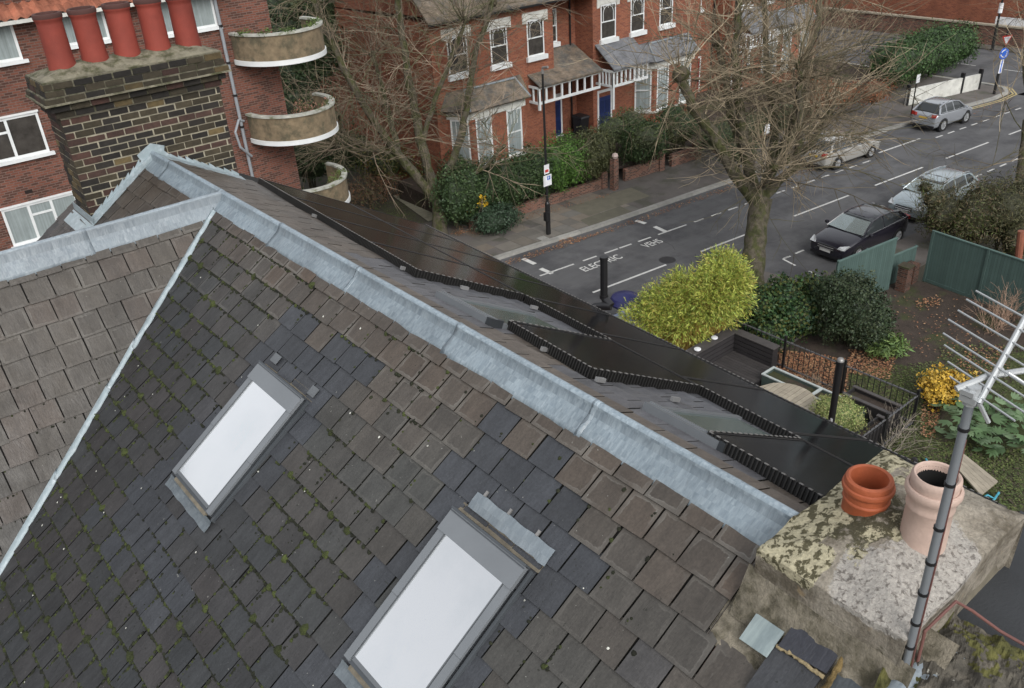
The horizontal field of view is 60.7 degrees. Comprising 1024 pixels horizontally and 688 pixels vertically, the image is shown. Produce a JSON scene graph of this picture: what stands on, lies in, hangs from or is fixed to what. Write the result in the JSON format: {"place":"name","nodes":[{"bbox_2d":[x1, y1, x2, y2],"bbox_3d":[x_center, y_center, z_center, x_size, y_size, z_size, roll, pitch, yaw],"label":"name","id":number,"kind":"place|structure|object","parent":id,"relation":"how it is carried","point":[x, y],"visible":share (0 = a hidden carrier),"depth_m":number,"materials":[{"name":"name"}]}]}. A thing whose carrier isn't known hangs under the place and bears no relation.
{"place":"outdoors","nodes":[
{"label":"outdoors","id":0,"kind":"place"},
{"bbox_2d":[397,58,883,226],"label":"front garden ground","id":1,"kind":"structure","parent":0,"point":[416,193],"depth_m":49.27,"materials":[{"name":"soil"}]},
{"bbox_2d":[426,142,556,228],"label":"hedge","id":2,"kind":"object","parent":1,"relation":"on","point":[456,207],"visible":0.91,"depth_m":40.93,"materials":[{"name":"green plant"}]},
{"bbox_2d":[533,128,592,192],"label":"hedge","id":3,"kind":"object","parent":1,"relation":"on","point":[569,175],"visible":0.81,"depth_m":43.12,"materials":[{"name":"green plant"}]},
{"bbox_2d":[574,126,618,182],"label":"hedge","id":4,"kind":"object","parent":1,"relation":"on","point":[598,150],"visible":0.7,"depth_m":44.16,"materials":[{"name":"green plant"}]},
{"bbox_2d":[594,105,663,164],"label":"shrub","id":5,"kind":"object","parent":1,"relation":"on","point":[638,135],"visible":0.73,"depth_m":45.98,"materials":[{"name":"green plant"}]},
{"bbox_2d":[616,112,670,165],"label":"bush","id":6,"kind":"object","parent":1,"relation":"on","point":[635,157],"visible":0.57,"depth_m":45.96,"materials":[{"name":"green plant"}]},
{"bbox_2d":[653,97,700,147],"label":"shrub","id":7,"kind":"object","parent":1,"relation":"on","point":[677,111],"visible":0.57,"depth_m":47.47,"materials":[{"name":"green plant"}]},
{"bbox_2d":[575,0,714,131],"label":"terraced house","id":8,"kind":"structure","parent":0,"point":[607,26],"depth_m":50.25,"materials":[{"name":"red brick"}]},
{"bbox_2d":[599,2,618,44],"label":"window","id":9,"kind":"structure","parent":8,"relation":"in","point":[607,14],"depth_m":48.50,"materials":[{"name":"white paint"}]},
{"bbox_2d":[629,0,646,37],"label":"window","id":10,"kind":"structure","parent":8,"relation":"in","point":[636,30],"depth_m":49.77,"materials":[{"name":"white paint"}]},
{"bbox_2d":[300,93,1023,341],"bbox_3d":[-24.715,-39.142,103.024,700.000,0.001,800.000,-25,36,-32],"label":"ground","id":11,"kind":"structure","parent":0,"point":[423,220],"depth_m":46.16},
{"bbox_2d":[0,0,350,250],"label":"apartment block","id":12,"kind":"structure","parent":11,"relation":"on","point":[266,131],"depth_m":29.01,"materials":[{"name":"red brick"}]},
{"bbox_2d":[0,19,28,66],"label":"window","id":13,"kind":"structure","parent":12,"relation":"in","point":[10,52],"depth_m":25.62,"materials":[{"name":"white paint"}]},
{"bbox_2d":[0,109,55,166],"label":"window","id":14,"kind":"structure","parent":12,"relation":"in","point":[22,137],"depth_m":26.65,"materials":[{"name":"white paint"}]},
{"bbox_2d":[0,190,74,247],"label":"window","id":15,"kind":"structure","parent":12,"relation":"in","point":[26,222],"depth_m":27.69,"materials":[{"name":"white paint"}]},
{"bbox_2d":[61,5,111,49],"bbox_3d":[-13.033,-9.788,26.599,1.550,1.410,0.180,-25,36,-32],"label":"window","id":16,"kind":"structure","parent":12,"relation":"in","point":[67,23],"depth_m":26.68,"materials":[{"name":"glass"}]},
{"bbox_2d":[161,0,222,37],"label":"window","id":17,"kind":"structure","parent":12,"relation":"in","point":[204,11],"depth_m":28.76,"materials":[{"name":"white paint"}]},
{"bbox_2d":[267,0,350,189],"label":"evergreen tree","id":18,"kind":"object","parent":11,"relation":"on","point":[319,168],"visible":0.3,"depth_m":43.38,"materials":[{"name":"green plant"}]},
{"bbox_2d":[347,163,403,209],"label":"shrub","id":19,"kind":"object","parent":11,"relation":"on","point":[367,193],"visible":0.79,"depth_m":44.67,"materials":[{"name":"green plant"}]},
{"bbox_2d":[345,127,423,186],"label":"shrub","id":20,"kind":"object","parent":11,"relation":"on","point":[373,168],"visible":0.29,"depth_m":46.85,"materials":[{"name":"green plant"}]},
{"bbox_2d":[320,0,602,179],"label":"terraced house","id":21,"kind":"structure","parent":11,"relation":"on","point":[561,91],"depth_m":45.19,"materials":[{"name":"red brick"}]},
{"bbox_2d":[446,34,468,81],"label":"window","id":22,"kind":"structure","parent":21,"relation":"in","point":[452,77],"depth_m":42.95,"materials":[{"name":"white paint"}]},
{"bbox_2d":[489,25,511,71],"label":"window","id":23,"kind":"structure","parent":21,"relation":"in","point":[497,50],"depth_m":44.34,"materials":[{"name":"white paint"}]},
{"bbox_2d":[526,18,547,62],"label":"window","id":24,"kind":"structure","parent":21,"relation":"in","point":[535,46],"depth_m":45.67,"materials":[{"name":"white paint"}]},
{"bbox_2d":[0,0,1023,687],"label":"slate roofed house","id":25,"kind":"structure","parent":11,"relation":"on","point":[254,432],"depth_m":6.68,"materials":[{"name":"stone"}]},
{"bbox_2d":[165,353,318,531],"bbox_3d":[-2.280,0.788,7.373,1.214,0.827,0.860,-25,36,-32],"label":"roof window","id":26,"kind":"structure","parent":25,"relation":"in","point":[260,413],"depth_m":7.29,"materials":[{"name":"glass"}]},
{"bbox_2d":[263,179,379,219],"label":"solar panel","id":27,"kind":"object","parent":25,"relation":"attached to","point":[316,198],"visible":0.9,"depth_m":12.35,"materials":[{"name":"black glass"}]},
{"bbox_2d":[292,196,420,240],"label":"solar panel","id":28,"kind":"object","parent":25,"relation":"attached to","point":[350,217],"visible":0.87,"depth_m":11.44,"materials":[{"name":"black glass"}]},
{"bbox_2d":[258,178,524,301],"bbox_3d":[-1.918,-1.427,10.764,1.384,0.844,4.749,-25,36,-32],"label":"bird mesh","id":29,"kind":"object","parent":25,"relation":"attached to","point":[396,261],"visible":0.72,"depth_m":9.43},
{"bbox_2d":[329,217,468,265],"bbox_3d":[-1.384,-1.222,10.527,1.467,0.851,1.172,-25,36,-32],"label":"solar panel","id":30,"kind":"object","parent":25,"relation":"attached to","point":[392,240],"visible":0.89,"depth_m":10.52,"materials":[{"name":"black glass"}]},
{"bbox_2d":[352,204,459,241],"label":"solar panel","id":31,"kind":"object","parent":25,"relation":"attached to","point":[399,221],"visible":0.67,"depth_m":13.41,"materials":[{"name":"black glass"}]},
{"bbox_2d":[384,221,502,262],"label":"solar panel","id":32,"kind":"object","parent":25,"relation":"attached to","point":[442,242],"visible":0.7,"depth_m":12.48,"materials":[{"name":"black glass"}]},
{"bbox_2d":[334,491,554,687],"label":"roof window","id":33,"kind":"structure","parent":25,"relation":"in","point":[432,619],"depth_m":5.47,"materials":[{"name":"glass"}]},
{"bbox_2d":[370,241,519,292],"bbox_3d":[-0.731,-0.824,9.616,1.467,0.851,1.172,-25,36,-32],"label":"solar panel","id":34,"kind":"object","parent":25,"relation":"attached to","point":[423,262],"visible":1,"depth_m":9.62,"materials":[{"name":"black glass"}]},
{"bbox_2d":[427,243,552,286],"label":"solar panel","id":35,"kind":"object","parent":25,"relation":"attached to","point":[478,262],"visible":0.66,"depth_m":11.55,"materials":[{"name":"black glass"}]},
{"bbox_2d":[434,290,557,328],"bbox_3d":[-0.001,-0.228,8.030,1.150,0.715,0.782,-25,36,-32],"label":"roof window","id":36,"kind":"structure","parent":25,"relation":"in","point":[495,316],"depth_m":7.86,"materials":[{"name":"grey glass"}]},
{"bbox_2d":[473,267,609,314],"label":"solar panel","id":37,"kind":"object","parent":25,"relation":"attached to","point":[541,291],"visible":0.79,"depth_m":10.62,"materials":[{"name":"black glass"}]},
{"bbox_2d":[592,255,613,309],"bbox_3d":[1.034,-0.682,10.915,0.482,0.816,0.208,-7,30,-6],"label":"black flue pipe","id":38,"kind":"object","parent":25,"relation":"attached to","point":[607,303],"visible":0.87,"depth_m":10.94,"materials":[{"name":"metal"}]},
{"bbox_2d":[512,321,694,383],"bbox_3d":[0.789,0.093,7.554,1.403,0.815,1.142,-25,36,-32],"label":"solar panel","id":39,"kind":"object","parent":25,"relation":"attached to","point":[600,353],"visible":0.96,"depth_m":7.53,"materials":[{"name":"black glass"}]},
{"bbox_2d":[507,320,699,393],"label":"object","id":40,"kind":"object","parent":39,"relation":"attached to","point":[573,362],"visible":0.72,"depth_m":7.04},
{"bbox_2d":[532,297,679,348],"bbox_3d":[1.032,-0.216,9.713,1.459,0.846,1.193,-25,36,-32],"label":"solar panel","id":41,"kind":"object","parent":25,"relation":"attached to","point":[605,323],"visible":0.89,"depth_m":9.70,"materials":[{"name":"black glass"}]},
{"bbox_2d":[523,295,610,338],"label":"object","id":42,"kind":"object","parent":41,"relation":"attached to","point":[562,317],"visible":0.69,"depth_m":9.13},
{"bbox_2d":[602,333,763,389],"bbox_3d":[1.697,0.189,8.786,1.459,0.846,1.193,-25,36,-32],"label":"solar panel","id":43,"kind":"object","parent":25,"relation":"attached to","point":[681,362],"visible":0.79,"depth_m":8.75,"materials":[{"name":"black glass"}]},
{"bbox_2d":[642,401,768,452],"bbox_3d":[1.579,0.641,6.342,1.150,0.715,0.702,-25,36,-32],"label":"roof window","id":44,"kind":"structure","parent":25,"relation":"in","point":[696,423],"depth_m":6.22,"materials":[{"name":"grey glass"}]},
{"bbox_2d":[425,224,997,503],"bbox_3d":[1.216,-0.305,10.718,0.070,0.686,9.671,-21,34,-27],"label":"gutter","id":45,"kind":"object","parent":25,"relation":"attached to","point":[713,364],"visible":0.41,"depth_m":9.32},
{"bbox_2d":[684,377,866,439],"bbox_3d":[2.361,0.595,7.859,1.459,0.846,1.193,-25,36,-32],"label":"solar panel","id":46,"kind":"object","parent":25,"relation":"attached to","point":[788,416],"visible":0.81,"depth_m":7.83,"materials":[{"name":"black glass"}]},
{"bbox_2d":[697,385,798,436],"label":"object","id":47,"kind":"object","parent":46,"relation":"attached to","point":[764,424],"visible":0.68,"depth_m":7.20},
{"bbox_2d":[714,432,851,496],"bbox_3d":[2.061,0.855,5.858,1.315,0.764,1.062,-25,36,-32],"label":"solar panel","id":48,"kind":"object","parent":25,"relation":"attached to","point":[814,468],"visible":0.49,"depth_m":5.88,"materials":[{"name":"black glass"}]},
{"bbox_2d":[707,430,822,504],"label":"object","id":49,"kind":"object","parent":48,"relation":"attached to","point":[797,489],"visible":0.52,"depth_m":5.39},
{"bbox_2d":[828,357,844,422],"bbox_3d":[3.279,0.655,8.930,0.079,1.205,0.078,-25,36,-32],"label":"black vent pipe","id":50,"kind":"object","parent":25,"relation":"attached to","point":[840,361],"visible":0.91,"depth_m":8.79,"materials":[{"name":"metal"}]},
{"bbox_2d":[710,511,1023,687],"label":"neighbouring roof","id":51,"kind":"structure","parent":25,"relation":"attached to","point":[964,648],"depth_m":4.26,"materials":[{"name":"stone"}]},
{"bbox_2d":[916,600,1023,661],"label":"loose cable","id":52,"kind":"object","parent":51,"relation":"attached to","point":[939,616],"visible":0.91,"depth_m":4.11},
{"bbox_2d":[793,433,996,503],"bbox_3d":[3.026,1.001,6.932,1.459,0.846,1.193,-25,36,-32],"label":"solar panel","id":53,"kind":"object","parent":25,"relation":"attached to","point":[852,452],"visible":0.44,"depth_m":7.08,"materials":[{"name":"black glass"}]},
{"bbox_2d":[902,290,1023,666],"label":"tv aerial","id":54,"kind":"object","parent":25,"relation":"attached to","point":[973,393],"visible":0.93,"depth_m":3.36,"materials":[{"name":"grey metal"}]},
{"bbox_2d":[469,171,607,229],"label":"garden wall","id":55,"kind":"structure","parent":11,"relation":"on","point":[579,190],"depth_m":44.12,"materials":[{"name":"brick"}]},
{"bbox_2d":[623,152,664,180],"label":"garden wall","id":56,"kind":"structure","parent":11,"relation":"on","point":[638,170],"depth_m":46.66,"materials":[{"name":"brick"}]},
{"bbox_2d":[669,139,701,166],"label":"garden wall","id":57,"kind":"structure","parent":11,"relation":"on","point":[680,159],"depth_m":48.01,"materials":[{"name":"brick"}]},
{"bbox_2d":[860,18,983,89],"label":"tall hedge","id":58,"kind":"object","parent":11,"relation":"on","point":[957,48],"visible":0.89,"depth_m":59.46,"materials":[{"name":"green plant"}]},
{"bbox_2d":[894,155,1010,234],"bbox_3d":[18.991,-6.468,37.345,5.013,3.934,3.562,-1,30,4],"label":"bare shrub","id":59,"kind":"object","parent":11,"relation":"on","point":[936,190],"visible":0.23,"depth_m":37.31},
{"bbox_2d":[914,159,1023,258],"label":"thicket","id":60,"kind":"object","parent":11,"relation":"on","point":[995,211],"visible":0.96,"depth_m":34.99,"materials":[{"name":"green plant"}]},
{"bbox_2d":[422,66,1004,255],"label":"pavement","id":61,"kind":"structure","parent":0,"point":[658,187],"depth_m":46.73,"materials":[{"name":"concrete"}]},
{"bbox_2d":[269,0,593,234],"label":"street tree","id":62,"kind":"object","parent":61,"relation":"on","point":[408,166],"visible":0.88,"depth_m":40.21,"materials":[{"name":"brown plant"}]},
{"bbox_2d":[458,200,525,235],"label":"shrub","id":63,"kind":"object","parent":61,"relation":"on","point":[494,218],"visible":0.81,"depth_m":40.54,"materials":[{"name":"green plant"}]},
{"bbox_2d":[464,192,638,255],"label":"paving slabs","id":64,"kind":"structure","parent":61,"relation":"on","point":[562,220],"depth_m":41.30,"materials":[{"name":"concrete"}]},
{"bbox_2d":[541,66,551,234],"bbox_3d":[1.502,-8.373,38.596,0.464,7.677,0.448,-6,30,-5],"label":"lamp post","id":65,"kind":"object","parent":64,"relation":"on","point":[547,180],"visible":1,"depth_m":39.07,"materials":[{"name":"black metal"}]},
{"bbox_2d":[568,188,648,227],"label":"pavement patch","id":66,"kind":"object","parent":61,"relation":"on","point":[607,202],"visible":1,"depth_m":43.30,"materials":[{"name":"concrete"}]},
{"bbox_2d":[693,97,813,166],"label":"shrub","id":67,"kind":"object","parent":61,"relation":"on","point":[727,131],"visible":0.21,"depth_m":46.25,"materials":[{"name":"green plant"}]},
{"bbox_2d":[808,72,897,111],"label":"shrub","id":68,"kind":"object","parent":61,"relation":"on","point":[871,95],"visible":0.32,"depth_m":52.48,"materials":[{"name":"brown plant"}]},
{"bbox_2d":[501,30,1023,314],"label":"road","id":69,"kind":"structure","parent":0,"point":[688,241],"depth_m":41.91,"materials":[{"name":"asphalt"}]},
{"bbox_2d":[610,290,654,332],"bbox_3d":[4.168,-1.126,31.671,2.374,0.740,2.537,-25,36,-32],"label":"tarpaulin pile","id":70,"kind":"object","parent":69,"relation":"on","point":[617,298],"visible":0.3,"depth_m":32.07,"materials":[{"name":"blue plastic"}]},
{"bbox_2d":[451,97,1010,436],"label":"fallen leaves","id":71,"kind":"object","parent":69,"relation":"on","point":[806,360],"visible":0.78,"depth_m":29.70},
{"bbox_2d":[493,63,1009,259],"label":"kerb","id":72,"kind":"structure","parent":69,"relation":"on","point":[605,223],"depth_m":42.68,"materials":[{"name":"concrete"}]},
{"bbox_2d":[645,176,884,286],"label":"road patch","id":73,"kind":"object","parent":69,"relation":"on","point":[840,194],"visible":0.6,"depth_m":42.98,"materials":[{"name":"asphalt"}]},
{"bbox_2d":[522,108,1020,292],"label":"road marking","id":74,"kind":"object","parent":69,"relation":"on","point":[551,272],"visible":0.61,"depth_m":40.56,"materials":[{"name":"paint"}]},
{"bbox_2d":[801,130,880,169],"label":"parked car","id":75,"kind":"object","parent":69,"relation":"on","point":[849,156],"visible":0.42,"depth_m":46.28,"materials":[{"name":"grey paint"}]},
{"bbox_2d":[810,202,910,259],"bbox_3d":[14.956,-4.914,37.579,4.744,1.553,2.349,-22,35,-29],"label":"parked car","id":76,"kind":"object","parent":69,"relation":"on","point":[848,232],"visible":0.94,"depth_m":36.90,"materials":[{"name":"black paint"}]},
{"bbox_2d":[822,7,1023,48],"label":"garden wall","id":77,"kind":"structure","parent":69,"relation":"on","point":[865,16],"depth_m":72.25,"materials":[{"name":"brick"}]},
{"bbox_2d":[888,165,978,220],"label":"parked car","id":78,"kind":"object","parent":69,"relation":"on","point":[902,204],"visible":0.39,"depth_m":40.27,"materials":[{"name":"grey paint"}]},
{"bbox_2d":[910,96,972,131],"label":"parked car","id":79,"kind":"object","parent":69,"relation":"on","point":[953,110],"visible":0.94,"depth_m":50.79,"materials":[{"name":"silver metal"}]},
{"bbox_2d":[710,0,816,90],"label":"terraced house","id":80,"kind":"structure","parent":0,"point":[721,9],"depth_m":56.84,"materials":[{"name":"red brick"}]},
{"bbox_2d":[685,228,960,351],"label":"pavement","id":81,"kind":"structure","parent":0,"point":[912,240],"depth_m":37.13,"materials":[{"name":"concrete"}]},
{"bbox_2d":[614,241,759,349],"bbox_3d":[5.950,-1.512,30.021,5.040,3.880,2.962,3,30,11],"label":"bamboo clump","id":82,"kind":"object","parent":81,"relation":"on","point":[689,311],"visible":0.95,"depth_m":29.49,"materials":[{"name":"green plant"}]},
{"bbox_2d":[561,0,961,293],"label":"plane tree","id":83,"kind":"object","parent":81,"relation":"on","point":[754,191],"visible":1,"depth_m":33.33,"materials":[{"name":"brown plant"}]},
{"bbox_2d":[731,269,828,353],"bbox_3d":[9.836,-1.450,31.422,4.678,2.168,3.022,-19,33,-25],"label":"ivy bush","id":84,"kind":"object","parent":81,"relation":"on","point":[783,307],"visible":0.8,"depth_m":30.75,"materials":[{"name":"green plant"}]},
{"bbox_2d":[835,237,897,291],"bbox_3d":[13.297,-2.633,33.038,3.189,2.198,0.110,-19,33,-25],"label":"green fence","id":85,"kind":"object","parent":81,"relation":"on","point":[879,258],"visible":0.65,"depth_m":33.01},
{"bbox_2d":[889,245,917,284],"bbox_3d":[15.341,-3.084,34.497,1.679,1.300,0.110,-20,34,-27],"label":"green fence","id":86,"kind":"object","parent":81,"relation":"on","point":[908,255],"visible":0.52,"depth_m":34.38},
{"bbox_2d":[920,0,1023,182],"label":"young tree","id":87,"kind":"object","parent":81,"relation":"on","point":[1020,164],"visible":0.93,"depth_m":42.45,"materials":[{"name":"brown plant"}]},
{"bbox_2d":[777,281,1023,395],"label":"garden soil","id":88,"kind":"structure","parent":0,"point":[907,327],"depth_m":31.13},
{"bbox_2d":[733,320,920,445],"bbox_3d":[8.557,1.346,27.548,3.585,1.300,6.835,-25,36,-32],"label":"iron railing","id":89,"kind":"object","parent":88,"relation":"on","point":[887,415],"visible":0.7,"depth_m":27.09,"materials":[{"name":"black metal"}]},
{"bbox_2d":[788,372,905,441],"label":"deck floor","id":90,"kind":"structure","parent":88,"relation":"on","point":[862,425],"depth_m":26.48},
{"bbox_2d":[686,326,779,385],"bbox_3d":[6.788,0.911,28.782,4.100,1.020,2.220,-25,36,-32],"label":"corner bench","id":91,"kind":"object","parent":90,"relation":"on","point":[746,355],"visible":0.52,"depth_m":29.47,"materials":[{"name":"wood"}]},
{"bbox_2d":[759,383,816,411],"bbox_3d":[8.366,2.015,27.008,1.960,0.700,1.948,-25,36,-32],"label":"round table","id":92,"kind":"object","parent":90,"relation":"on","point":[799,395],"visible":0.25,"depth_m":27.11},
{"bbox_2d":[761,366,865,430],"bbox_3d":[9.418,1.701,27.517,0.660,0.620,3.370,-25,36,-32],"label":"planter trough","id":93,"kind":"object","parent":90,"relation":"on","point":[773,374],"visible":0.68,"depth_m":28.06,"materials":[{"name":"grey metal"}]},
{"bbox_2d":[808,393,869,433],"bbox_3d":[9.602,2.166,25.756,1.586,1.468,1.682,-2,30,4],"label":"clipped bush","id":94,"kind":"object","parent":90,"relation":"on","point":[847,416],"visible":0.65,"depth_m":25.41,"materials":[{"name":"green plant"}]},
{"bbox_2d":[842,385,902,433],"bbox_3d":[10.909,2.011,26.641,0.690,0.790,1.590,-25,36,-32],"label":"planter box","id":95,"kind":"object","parent":90,"relation":"on","point":[874,404],"visible":0.57,"depth_m":26.43,"materials":[{"name":"wood"}]},
{"bbox_2d":[855,414,890,444],"bbox_3d":[10.394,2.720,25.465,1.440,0.790,0.400,-25,36,-32],"label":"planter box","id":96,"kind":"object","parent":90,"relation":"on","point":[879,418],"visible":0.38,"depth_m":25.44,"materials":[{"name":"wood"}]},
{"bbox_2d":[808,265,899,349],"bbox_3d":[11.786,-1.309,30.004,2.843,3.112,2.916,-25,36,-32],"label":"round bush","id":97,"kind":"object","parent":88,"relation":"on","point":[854,310],"visible":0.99,"depth_m":29.45,"materials":[{"name":"green plant"}]},
{"bbox_2d":[864,330,914,360],"bbox_3d":[12.805,0.032,29.863,1.776,0.899,1.381,-12,31,-15],"label":"fern","id":98,"kind":"object","parent":88,"relation":"on","point":[892,345],"visible":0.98,"depth_m":29.68,"materials":[{"name":"green plant"}]},
{"bbox_2d":[922,230,1023,316],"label":"green fence","id":99,"kind":"object","parent":88,"relation":"on","point":[965,268],"visible":0.95,"depth_m":32.78,"materials":[{"name":"wood"}]},
{"bbox_2d":[956,278,1023,336],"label":"bare shrub","id":100,"kind":"object","parent":88,"relation":"on","point":[1004,317],"visible":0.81,"depth_m":30.98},
{"bbox_2d":[894,260,920,292],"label":"gate pier","id":101,"kind":"structure","parent":0,"point":[907,274],"depth_m":33.81,"materials":[{"name":"brick"}]},
{"bbox_2d":[822,0,1023,23],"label":"corner building","id":102,"kind":"structure","parent":0,"point":[965,10],"depth_m":72.55,"materials":[{"name":"red brick"}]},
{"bbox_2d":[846,351,1023,511],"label":"lawn","id":103,"kind":"structure","parent":0,"point":[945,415],"depth_m":26.80,"materials":[{"name":"plant"}]},
{"bbox_2d":[368,199,1023,510],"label":"grass tufts","id":104,"kind":"object","parent":103,"relation":"on","point":[1009,480],"visible":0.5,"depth_m":25.56,"materials":[{"name":"green plant"}]},
{"bbox_2d":[868,396,939,455],"bbox_3d":[11.150,2.267,25.523,2.046,1.454,3.002,2,30,9],"label":"bare shrub","id":105,"kind":"object","parent":103,"relation":"on","point":[898,436],"visible":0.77,"depth_m":25.44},
{"bbox_2d":[914,362,977,411],"bbox_3d":[13.591,1.278,27.242,1.910,1.250,1.759,-3,30,1],"label":"yellow shrub","id":106,"kind":"object","parent":103,"relation":"on","point":[942,385],"visible":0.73,"depth_m":27.04,"materials":[{"name":"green plant"}]},
{"bbox_2d":[930,392,1023,457],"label":"broad leaved plant","id":107,"kind":"object","parent":103,"relation":"on","point":[980,430],"visible":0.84,"depth_m":25.61,"materials":[{"name":"green plant"}]},
{"bbox_2d":[959,454,997,494],"bbox_3d":[12.719,3.548,24.009,0.742,0.050,1.790,-6,30,-3],"label":"timber board","id":108,"kind":"object","parent":103,"relation":"on","point":[978,478],"visible":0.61,"depth_m":23.86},
{"bbox_2d":[904,69,983,105],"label":"white wall","id":109,"kind":"structure","parent":0,"point":[962,84],"depth_m":56.39,"materials":[{"name":"paint"}]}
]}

